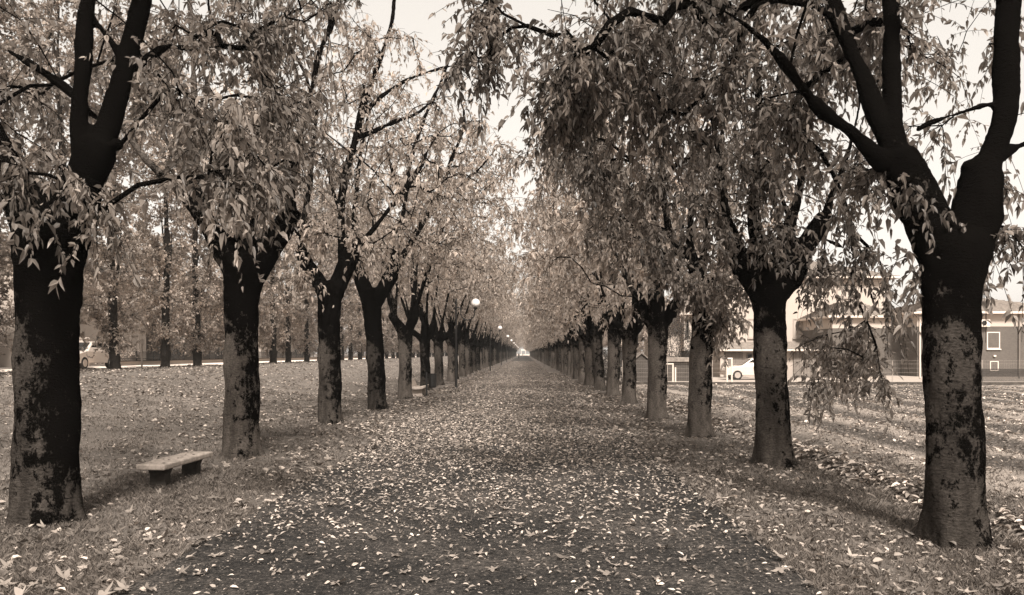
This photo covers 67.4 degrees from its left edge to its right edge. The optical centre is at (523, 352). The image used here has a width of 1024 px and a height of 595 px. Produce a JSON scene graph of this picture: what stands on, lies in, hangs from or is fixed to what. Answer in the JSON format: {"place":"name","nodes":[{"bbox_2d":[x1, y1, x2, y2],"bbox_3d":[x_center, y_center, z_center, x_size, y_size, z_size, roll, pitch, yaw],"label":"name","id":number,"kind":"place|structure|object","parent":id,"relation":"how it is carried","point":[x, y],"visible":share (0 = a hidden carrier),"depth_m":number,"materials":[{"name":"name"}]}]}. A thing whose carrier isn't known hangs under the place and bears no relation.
{"place":"outdoors","nodes":[
{"label":"outdoors","id":0,"kind":"place"},
{"bbox_2d":[7,356,431,369],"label":"road","id":1,"kind":"structure","parent":0,"point":[220,363],"depth_m":61.98,"materials":[{"name":"grey asphalt"}]},
{"bbox_2d":[79,342,109,368],"bbox_3d":[-23.900,0.115,41.601,1.744,1.470,4.099,0,0,0],"label":"parked car","id":2,"kind":"object","parent":1,"relation":"on","point":[98,357],"visible":0.37,"depth_m":41.16,"materials":[{"name":"paint"}]},
{"bbox_2d":[117,355,828,594],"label":"path","id":3,"kind":"structure","parent":0,"point":[245,572],"depth_m":7.50,"materials":[{"name":"grey asphalt"}]},
{"bbox_2d":[132,361,808,594],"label":"fallen leaves","id":4,"kind":"object","parent":3,"relation":"on","point":[532,377],"visible":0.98,"depth_m":13.36,"materials":[{"name":"beige plant"}]},
{"bbox_2d":[0,353,1023,594],"bbox_3d":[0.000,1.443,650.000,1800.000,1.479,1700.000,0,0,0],"label":"ground","id":5,"kind":"structure","parent":0,"point":[801,437],"depth_m":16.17,"materials":[{"name":"grey plant"}]},
{"bbox_2d":[0,0,50,355],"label":"poplar tree","id":6,"kind":"object","parent":5,"relation":"on","point":[5,314],"visible":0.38,"depth_m":26.60,"materials":[{"name":"grey plant"}]},
{"bbox_2d":[0,0,121,357],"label":"poplar tree","id":7,"kind":"object","parent":5,"relation":"on","point":[62,33],"visible":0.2,"depth_m":30.72,"materials":[{"name":"grey plant"}]},
{"bbox_2d":[0,241,155,366],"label":"villa","id":8,"kind":"object","parent":5,"relation":"on","point":[87,329],"visible":0.06,"depth_m":54.29,"materials":[{"name":"beige paint"}]},
{"bbox_2d":[89,337,137,365],"bbox_3d":[-28.264,-0.060,52.498,3.372,2.048,3.398,0,0,0],"label":"shrub","id":9,"kind":"object","parent":5,"relation":"on","point":[122,355],"visible":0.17,"depth_m":52.44,"materials":[{"name":"grey plant"}]},
{"bbox_2d":[68,9,166,368],"bbox_3d":[-18.454,-7.255,34.805,4.345,16.640,4.346,0,0,41],"label":"poplar tree","id":10,"kind":"object","parent":5,"relation":"on","point":[111,328],"visible":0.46,"depth_m":34.52,"materials":[{"name":"grey plant"}]},
{"bbox_2d":[140,339,143,366],"bbox_3d":[-20.000,0.133,40.200,0.200,1.750,0.090,0,0,0],"label":"sign post","id":11,"kind":"object","parent":5,"relation":"on","point":[142,342],"visible":0.89,"depth_m":40.18,"materials":[{"name":"grey metal"}]},
{"bbox_2d":[104,234,188,284],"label":"background tree","id":12,"kind":"object","parent":5,"relation":"on","point":[151,263],"visible":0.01,"depth_m":79.40,"materials":[{"name":"grey plant"}]},
{"bbox_2d":[99,223,198,329],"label":"background tree","id":13,"kind":"object","parent":5,"relation":"on","point":[151,316],"visible":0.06,"depth_m":65.25,"materials":[{"name":"grey plant"}]},
{"bbox_2d":[123,34,212,367],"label":"poplar tree","id":14,"kind":"object","parent":5,"relation":"on","point":[167,259],"visible":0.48,"depth_m":39.28,"materials":[{"name":"grey plant"}]},
{"bbox_2d":[151,335,185,359],"bbox_3d":[-28.240,-0.395,61.076,2.699,2.751,2.758,0,0,-33],"label":"shrub","id":15,"kind":"object","parent":5,"relation":"on","point":[172,349],"visible":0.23,"depth_m":60.98,"materials":[{"name":"grey plant"}]},
{"bbox_2d":[136,451,212,487],"bbox_3d":[-4.950,1.717,10.950,0.400,0.455,1.400,0,0,3],"label":"stone bench","id":16,"kind":"object","parent":5,"relation":"on","point":[159,470],"visible":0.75,"depth_m":10.58,"materials":[{"name":"stone"}]},
{"bbox_2d":[0,0,367,528],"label":"pollarded tree","id":17,"kind":"object","parent":5,"relation":"on","point":[53,230],"visible":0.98,"depth_m":8.18,"materials":[{"name":"grey plant"}]},
{"bbox_2d":[145,278,223,359],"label":"villa","id":18,"kind":"object","parent":5,"relation":"on","point":[187,350],"visible":0.1,"depth_m":70.67,"materials":[{"name":"grey paint"}]},
{"bbox_2d":[0,0,378,458],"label":"pollarded tree","id":19,"kind":"object","parent":5,"relation":"on","point":[241,428],"visible":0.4,"depth_m":13.72,"materials":[{"name":"grey plant"}]},
{"bbox_2d":[153,101,233,365],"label":"poplar tree","id":20,"kind":"object","parent":5,"relation":"on","point":[198,333],"visible":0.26,"depth_m":43.35,"materials":[{"name":"grey plant"}]},
{"bbox_2d":[188,100,269,351],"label":"poplar tree","id":21,"kind":"object","parent":5,"relation":"on","point":[221,332],"visible":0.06,"depth_m":47.81,"materials":[{"name":"grey plant"}]},
{"bbox_2d":[212,90,286,349],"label":"poplar tree","id":22,"kind":"object","parent":5,"relation":"on","point":[263,328],"visible":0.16,"depth_m":52.58,"materials":[{"name":"grey plant"}]},
{"bbox_2d":[120,351,395,365],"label":"road wall","id":23,"kind":"structure","parent":5,"relation":"on","point":[134,359],"depth_m":61.00,"materials":[{"name":"beige paint"}]},
{"bbox_2d":[255,132,305,362],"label":"poplar tree","id":24,"kind":"object","parent":5,"relation":"on","point":[271,345],"visible":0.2,"depth_m":56.09,"materials":[{"name":"grey plant"}]},
{"bbox_2d":[258,304,303,357],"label":"villa","id":25,"kind":"object","parent":5,"relation":"on","point":[264,352],"visible":0.06,"depth_m":99.78,"materials":[{"name":"beige paint"}]},
{"bbox_2d":[264,157,314,361],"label":"poplar tree","id":26,"kind":"object","parent":5,"relation":"on","point":[285,347],"visible":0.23,"depth_m":60.55,"materials":[{"name":"grey plant"}]},
{"bbox_2d":[285,186,329,361],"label":"poplar tree","id":27,"kind":"object","parent":5,"relation":"on","point":[306,340],"visible":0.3,"depth_m":64.76,"materials":[{"name":"grey plant"}]},
{"bbox_2d":[298,176,344,360],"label":"poplar tree","id":28,"kind":"object","parent":5,"relation":"on","point":[318,194],"visible":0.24,"depth_m":69.43,"materials":[{"name":"grey plant"}]},
{"bbox_2d":[150,0,508,424],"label":"pollarded tree","id":29,"kind":"object","parent":5,"relation":"on","point":[330,293],"visible":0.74,"depth_m":19.69,"materials":[{"name":"grey plant"}]},
{"bbox_2d":[310,191,351,354],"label":"poplar tree","id":30,"kind":"object","parent":5,"relation":"on","point":[343,316],"visible":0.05,"depth_m":73.56,"materials":[{"name":"grey plant"}]},
{"bbox_2d":[326,169,363,359],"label":"poplar tree","id":31,"kind":"object","parent":5,"relation":"on","point":[346,340],"visible":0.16,"depth_m":78.10,"materials":[{"name":"grey plant"}]},
{"bbox_2d":[343,222,365,359],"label":"poplar tree","id":32,"kind":"object","parent":5,"relation":"on","point":[354,348],"visible":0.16,"depth_m":82.23,"materials":[{"name":"grey plant"}]},
{"bbox_2d":[343,221,377,359],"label":"poplar tree","id":33,"kind":"object","parent":5,"relation":"on","point":[359,310],"visible":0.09,"depth_m":86.33,"materials":[{"name":"grey plant"}]},
{"bbox_2d":[355,205,387,358],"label":"poplar tree","id":34,"kind":"object","parent":5,"relation":"on","point":[376,283],"depth_m":91.12,"materials":[{"name":"grey plant"}]},
{"bbox_2d":[361,218,389,343],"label":"poplar tree","id":35,"kind":"object","parent":5,"relation":"on","point":[384,313],"visible":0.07,"depth_m":95.00,"materials":[{"name":"grey plant"}]},
{"bbox_2d":[378,213,397,353],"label":"poplar tree","id":36,"kind":"object","parent":5,"relation":"on","point":[386,338],"visible":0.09,"depth_m":99.51,"materials":[{"name":"grey plant"}]},
{"bbox_2d":[384,290,400,358],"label":"poplar tree","id":37,"kind":"object","parent":5,"relation":"on","point":[387,351],"visible":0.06,"depth_m":103.38,"materials":[{"name":"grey plant"}]},
{"bbox_2d":[389,245,407,357],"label":"poplar tree","id":38,"kind":"object","parent":5,"relation":"on","point":[396,349],"visible":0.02,"depth_m":107.71,"materials":[{"name":"grey plant"}]},
{"bbox_2d":[277,53,529,410],"bbox_3d":[-4.366,-3.917,25.125,9.209,11.985,7.023,0,0,0],"label":"pollarded tree","id":39,"kind":"object","parent":5,"relation":"on","point":[372,299],"visible":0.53,"depth_m":25.00,"materials":[{"name":"grey plant"}]},
{"bbox_2d":[409,293,422,357],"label":"poplar tree","id":40,"kind":"object","parent":5,"relation":"on","point":[414,350],"visible":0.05,"depth_m":124.93,"materials":[{"name":"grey plant"}]},
{"bbox_2d":[412,379,428,395],"bbox_3d":[-4.502,1.509,33.200,0.871,0.726,1.700,0,0,0],"label":"park seat","id":41,"kind":"object","parent":5,"relation":"on","point":[417,390],"visible":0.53,"depth_m":32.54,"materials":[{"name":"white paint"}]},
{"bbox_2d":[323,127,529,398],"bbox_3d":[-4.261,-3.491,31.044,8.849,11.110,6.919,2,-1,10],"label":"pollarded tree","id":42,"kind":"object","parent":5,"relation":"on","point":[405,336],"visible":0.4,"depth_m":30.91,"materials":[{"name":"grey plant"}]},
{"bbox_2d":[426,373,436,395],"bbox_3d":[-3.866,1.383,32.079,0.450,1.130,0.360,0,0,0],"label":"litter bin","id":43,"kind":"object","parent":5,"relation":"on","point":[431,380],"visible":0.89,"depth_m":31.96,"materials":[{"name":"metal"}]},
{"bbox_2d":[353,190,513,389],"bbox_3d":[-4.660,-3.158,38.329,8.420,10.364,6.689,-2,0,10],"label":"pollarded tree","id":44,"kind":"object","parent":5,"relation":"on","point":[424,336],"visible":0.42,"depth_m":38.05,"materials":[{"name":"grey plant"}]},
{"bbox_2d":[374,204,523,385],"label":"pollarded tree","id":45,"kind":"object","parent":5,"relation":"on","point":[439,338],"visible":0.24,"depth_m":43.00,"materials":[{"name":"grey plant"}]},
{"bbox_2d":[398,243,513,378],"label":"pollarded tree","id":46,"kind":"object","parent":5,"relation":"on","point":[482,304],"visible":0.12,"depth_m":54.16,"materials":[{"name":"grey plant"}]},
{"bbox_2d":[400,236,519,381],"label":"pollarded tree","id":47,"kind":"object","parent":5,"relation":"on","point":[450,341],"visible":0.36,"depth_m":48.76,"materials":[{"name":"grey plant"}]},
{"bbox_2d":[455,299,479,388],"bbox_3d":[-2.935,-0.435,39.643,1.334,4.760,0.468,0,0,0],"label":"street lamp","id":48,"kind":"object","parent":5,"relation":"on","point":[475,303],"visible":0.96,"depth_m":39.60,"materials":[{"name":"metal"}]},
{"bbox_2d":[420,251,521,376],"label":"pollarded tree","id":49,"kind":"object","parent":5,"relation":"on","point":[461,350],"visible":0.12,"depth_m":59.51,"materials":[{"name":"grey plant"}]},
{"bbox_2d":[429,254,522,374],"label":"pollarded tree","id":50,"kind":"object","parent":5,"relation":"on","point":[467,344],"visible":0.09,"depth_m":65.46,"materials":[{"name":"grey plant"}]},
{"bbox_2d":[437,281,517,372],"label":"pollarded tree","id":51,"kind":"object","parent":5,"relation":"on","point":[472,343],"visible":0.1,"depth_m":71.01,"materials":[{"name":"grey plant"}]},
{"bbox_2d":[446,282,516,370],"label":"pollarded tree","id":52,"kind":"object","parent":5,"relation":"on","point":[474,352],"visible":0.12,"depth_m":76.49,"materials":[{"name":"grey plant"}]},
{"bbox_2d":[466,304,516,368],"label":"pollarded tree","id":53,"kind":"object","parent":5,"relation":"on","point":[481,350],"visible":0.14,"depth_m":87.87,"materials":[{"name":"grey plant"}]},
{"bbox_2d":[469,286,520,369],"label":"pollarded tree","id":54,"kind":"object","parent":5,"relation":"on","point":[478,357],"visible":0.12,"depth_m":81.70,"materials":[{"name":"grey plant"}]},
{"bbox_2d":[489,326,501,370],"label":"street lamp","id":55,"kind":"object","parent":5,"relation":"on","point":[499,328],"visible":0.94,"depth_m":79.25,"materials":[{"name":"metal"}]},
{"bbox_2d":[470,291,521,367],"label":"pollarded tree","id":56,"kind":"object","parent":5,"relation":"on","point":[486,343],"visible":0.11,"depth_m":92.91,"materials":[{"name":"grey plant"}]},
{"bbox_2d":[482,313,518,365],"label":"pollarded tree","id":57,"kind":"object","parent":5,"relation":"on","point":[493,345],"visible":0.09,"depth_m":109.52,"materials":[{"name":"grey plant"}]},
{"bbox_2d":[483,329,518,362],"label":"pollarded tree","id":58,"kind":"object","parent":5,"relation":"on","point":[513,331],"visible":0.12,"depth_m":137.43,"materials":[{"name":"grey plant"}]},
{"bbox_2d":[484,302,519,366],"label":"pollarded tree","id":59,"kind":"object","parent":5,"relation":"on","point":[487,356],"visible":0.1,"depth_m":99.16,"materials":[{"name":"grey plant"}]},
{"bbox_2d":[484,290,521,365],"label":"pollarded tree","id":60,"kind":"object","parent":5,"relation":"on","point":[493,341],"visible":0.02,"depth_m":104.22,"materials":[{"name":"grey plant"}]},
{"bbox_2d":[491,301,521,364],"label":"pollarded tree","id":61,"kind":"object","parent":5,"relation":"on","point":[502,333],"visible":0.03,"depth_m":115.26,"materials":[{"name":"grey plant"}]},
{"bbox_2d":[494,312,520,363],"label":"pollarded tree","id":62,"kind":"object","parent":5,"relation":"on","point":[496,345],"visible":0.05,"depth_m":126.71,"materials":[{"name":"grey plant"}]},
{"bbox_2d":[0,358,1023,594],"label":"fallen leaves","id":63,"kind":"object","parent":5,"relation":"on","point":[368,422],"visible":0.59,"depth_m":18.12,"materials":[{"name":"grey plant"}]},
{"bbox_2d":[521,324,545,363],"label":"pollarded tree","id":64,"kind":"object","parent":5,"relation":"on","point":[537,347],"visible":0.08,"depth_m":129.85,"materials":[{"name":"grey plant"}]},
{"bbox_2d":[521,327,550,365],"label":"pollarded tree","id":65,"kind":"object","parent":5,"relation":"on","point":[549,353],"visible":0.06,"depth_m":109.39,"materials":[{"name":"grey plant"}]},
{"bbox_2d":[519,314,554,367],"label":"pollarded tree","id":66,"kind":"object","parent":5,"relation":"on","point":[552,347],"visible":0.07,"depth_m":93.80,"materials":[{"name":"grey plant"}]},
{"bbox_2d":[518,301,555,368],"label":"pollarded tree","id":67,"kind":"object","parent":5,"relation":"on","point":[541,339],"visible":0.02,"depth_m":88.66,"materials":[{"name":"grey plant"}]},
{"bbox_2d":[514,309,560,370],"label":"pollarded tree","id":68,"kind":"object","parent":5,"relation":"on","point":[558,346],"visible":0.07,"depth_m":78.55,"materials":[{"name":"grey plant"}]},
{"bbox_2d":[513,296,563,371],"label":"pollarded tree","id":69,"kind":"object","parent":5,"relation":"on","point":[539,330],"visible":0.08,"depth_m":73.56,"materials":[{"name":"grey plant"}]},
{"bbox_2d":[518,315,559,369],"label":"pollarded tree","id":70,"kind":"object","parent":5,"relation":"on","point":[544,340],"visible":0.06,"depth_m":83.46,"materials":[{"name":"grey plant"}]},
{"bbox_2d":[513,275,594,373],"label":"pollarded tree","id":71,"kind":"object","parent":5,"relation":"on","point":[565,354],"visible":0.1,"depth_m":67.93,"materials":[{"name":"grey plant"}]},
{"bbox_2d":[521,297,595,374],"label":"pollarded tree","id":72,"kind":"object","parent":5,"relation":"on","point":[566,343],"visible":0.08,"depth_m":63.27,"materials":[{"name":"grey plant"}]},
{"bbox_2d":[501,235,631,382],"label":"pollarded tree","id":73,"kind":"object","parent":5,"relation":"on","point":[581,366],"visible":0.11,"depth_m":47.72,"materials":[{"name":"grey plant"}]},
{"bbox_2d":[515,268,618,376],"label":"pollarded tree","id":74,"kind":"object","parent":5,"relation":"on","point":[571,353],"visible":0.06,"depth_m":58.03,"materials":[{"name":"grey plant"}]},
{"bbox_2d":[493,189,647,390],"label":"pollarded tree","id":75,"kind":"object","parent":5,"relation":"on","point":[595,335],"visible":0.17,"depth_m":37.17,"materials":[{"name":"grey plant"}]},
{"bbox_2d":[511,258,631,378],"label":"pollarded tree","id":76,"kind":"object","parent":5,"relation":"on","point":[575,347],"visible":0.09,"depth_m":52.95,"materials":[{"name":"grey plant"}]},
{"bbox_2d":[514,237,631,385],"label":"pollarded tree","id":77,"kind":"object","parent":5,"relation":"on","point":[588,378],"visible":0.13,"depth_m":42.45,"materials":[{"name":"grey plant"}]},
{"bbox_2d":[507,181,708,396],"bbox_3d":[3.430,-3.075,32.598,8.966,10.255,7.028,1,-1,14],"label":"pollarded tree","id":78,"kind":"object","parent":5,"relation":"on","point":[613,367],"visible":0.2,"depth_m":32.46,"materials":[{"name":"grey plant"}]},
{"bbox_2d":[602,347,622,380],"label":"hedge","id":79,"kind":"object","parent":5,"relation":"on","point":[605,355],"visible":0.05,"depth_m":54.31,"materials":[{"name":"grey plant"}]},
{"bbox_2d":[602,322,627,347],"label":"background tree","id":80,"kind":"object","parent":5,"relation":"on","point":[604,341],"visible":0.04,"depth_m":77.38,"materials":[{"name":"grey plant"}]},
{"bbox_2d":[507,140,746,404],"bbox_3d":[3.709,-2.803,27.199,8.700,9.647,6.239,1,2,2],"label":"pollarded tree","id":81,"kind":"object","parent":5,"relation":"on","point":[630,334],"visible":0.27,"depth_m":27.05,"materials":[{"name":"grey plant"}]},
{"bbox_2d":[473,64,798,420],"bbox_3d":[3.233,-3.043,21.751,9.338,10.290,6.822,-1,-1,8],"label":"pollarded tree","id":82,"kind":"object","parent":5,"relation":"on","point":[657,320],"visible":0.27,"depth_m":21.34,"materials":[{"name":"grey plant"}]},
{"bbox_2d":[607,299,665,353],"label":"background tree","id":83,"kind":"object","parent":5,"relation":"on","point":[640,337],"visible":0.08,"depth_m":61.22,"materials":[{"name":"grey plant"}]},
{"bbox_2d":[636,352,647,381],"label":"garden shed","id":84,"kind":"structure","parent":5,"relation":"on","point":[641,362],"depth_m":48.50,"materials":[{"name":"grey wood"}]},
{"bbox_2d":[666,357,688,380],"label":"building","id":85,"kind":"structure","parent":5,"relation":"on","point":[679,364],"depth_m":48.80,"materials":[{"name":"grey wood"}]},
{"bbox_2d":[667,316,691,356],"bbox_3d":[11.171,-0.598,57.301,3.768,5.043,3.489,0,0,0],"label":"shrub","id":86,"kind":"object","parent":5,"relation":"on","point":[687,338],"visible":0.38,"depth_m":56.79,"materials":[{"name":"grey plant"}]},
{"bbox_2d":[491,4,868,438],"bbox_3d":[3.679,-2.858,16.896,7.717,9.786,6.984,0,0,26],"label":"pollarded tree","id":87,"kind":"object","parent":5,"relation":"on","point":[706,328],"visible":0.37,"depth_m":16.18,"materials":[{"name":"grey plant"}]},
{"bbox_2d":[427,0,1023,550],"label":"pollarded tree","id":88,"kind":"object","parent":5,"relation":"on","point":[955,252],"visible":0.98,"depth_m":7.98,"materials":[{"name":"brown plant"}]},
{"bbox_2d":[500,0,994,469],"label":"pollarded tree","id":89,"kind":"object","parent":5,"relation":"on","point":[771,283],"visible":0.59,"depth_m":12.09,"materials":[{"name":"grey plant"}]},
{"bbox_2d":[712,342,825,376],"bbox_3d":[20.017,0.515,59.930,10.690,2.870,4.840,0,0,0],"label":"garage row","id":90,"kind":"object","parent":5,"relation":"on","point":[737,353],"visible":0.2,"depth_m":58.21,"materials":[{"name":"beige paint"}]},
{"bbox_2d":[724,353,742,376],"bbox_3d":[15.853,0.880,58.175,1.418,1.820,0.149,0,0,0],"label":"garage door","id":91,"kind":"structure","parent":90,"relation":"in","point":[737,357],"depth_m":58.10,"materials":[{"name":"white metal"}]},
{"bbox_2d":[793,353,816,376],"bbox_3d":[21.299,0.880,58.175,1.740,1.820,0.149,0,0,0],"label":"garage door","id":92,"kind":"structure","parent":90,"relation":"in","point":[796,358],"depth_m":58.10,"materials":[{"name":"white metal"}]},
{"bbox_2d":[644,261,900,356],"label":"white house","id":93,"kind":"structure","parent":5,"relation":"on","point":[791,309],"depth_m":62.40,"materials":[{"name":"paint"}]},
{"bbox_2d":[566,383,1023,594],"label":"fallen leaves","id":94,"kind":"object","parent":5,"relation":"on","point":[856,452],"visible":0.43,"depth_m":14.04,"materials":[{"name":"grey plant"}]},
{"bbox_2d":[580,389,1023,594],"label":"grass","id":95,"kind":"structure","parent":5,"relation":"on","point":[973,580],"depth_m":8.46,"materials":[{"name":"grey plant"}]},
{"bbox_2d":[619,389,1023,542],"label":"fallen leaves","id":96,"kind":"object","parent":5,"relation":"on","point":[838,451],"visible":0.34,"depth_m":12.62,"materials":[{"name":"beige plant"}]},
{"bbox_2d":[621,382,1023,384],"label":"garden wall","id":97,"kind":"structure","parent":5,"relation":"on","point":[890,383],"depth_m":44.30,"materials":[{"name":"concrete"}]},
{"bbox_2d":[622,360,1023,381],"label":"wire fence","id":98,"kind":"object","parent":97,"relation":"on","point":[788,372],"visible":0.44,"depth_m":44.41,"materials":[{"name":"grey metal"}]},
{"bbox_2d":[981,369,1023,381],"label":"shade net","id":99,"kind":"object","parent":98,"relation":"attached to","point":[1002,377],"depth_m":44.36,"materials":[{"name":"fabric"}]},
{"bbox_2d":[797,298,1023,378],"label":"brick house","id":100,"kind":"structure","parent":5,"relation":"on","point":[1003,346],"depth_m":54.25,"materials":[{"name":"white brick"}]},
{"bbox_2d":[986,332,1000,349],"bbox_3d":[33.000,-0.850,54.000,1.020,1.260,0.200,0,0,0],"label":"window","id":101,"kind":"structure","parent":100,"relation":"in","point":[987,332],"depth_m":53.97,"materials":[{"name":"white paint"}]},
{"bbox_2d":[0,0,1023,353],"label":"sky","id":102,"kind":"structure","parent":0,"point":[410,15],"materials":[{"name":"white"}]},
{"bbox_2d":[668,378,1023,381],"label":"yard paving","id":103,"kind":"structure","parent":0,"point":[797,379],"depth_m":50.21,"materials":[{"name":"beige paint"}]},
{"bbox_2d":[726,358,732,381],"bbox_3d":[12.439,1.046,46.500,0.371,1.508,0.100,0,0,0],"label":"pipe goal","id":104,"kind":"object","parent":103,"relation":"on","point":[731,370],"visible":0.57,"depth_m":46.46,"materials":[{"name":"white paint"}]},
{"bbox_2d":[720,358,753,379],"bbox_3d":[15.513,1.065,52.000,4.099,1.470,1.744,0,0,0],"label":"parked car","id":105,"kind":"object","parent":103,"relation":"on","point":[745,365],"visible":0.3,"depth_m":51.16,"materials":[{"name":"paint"}]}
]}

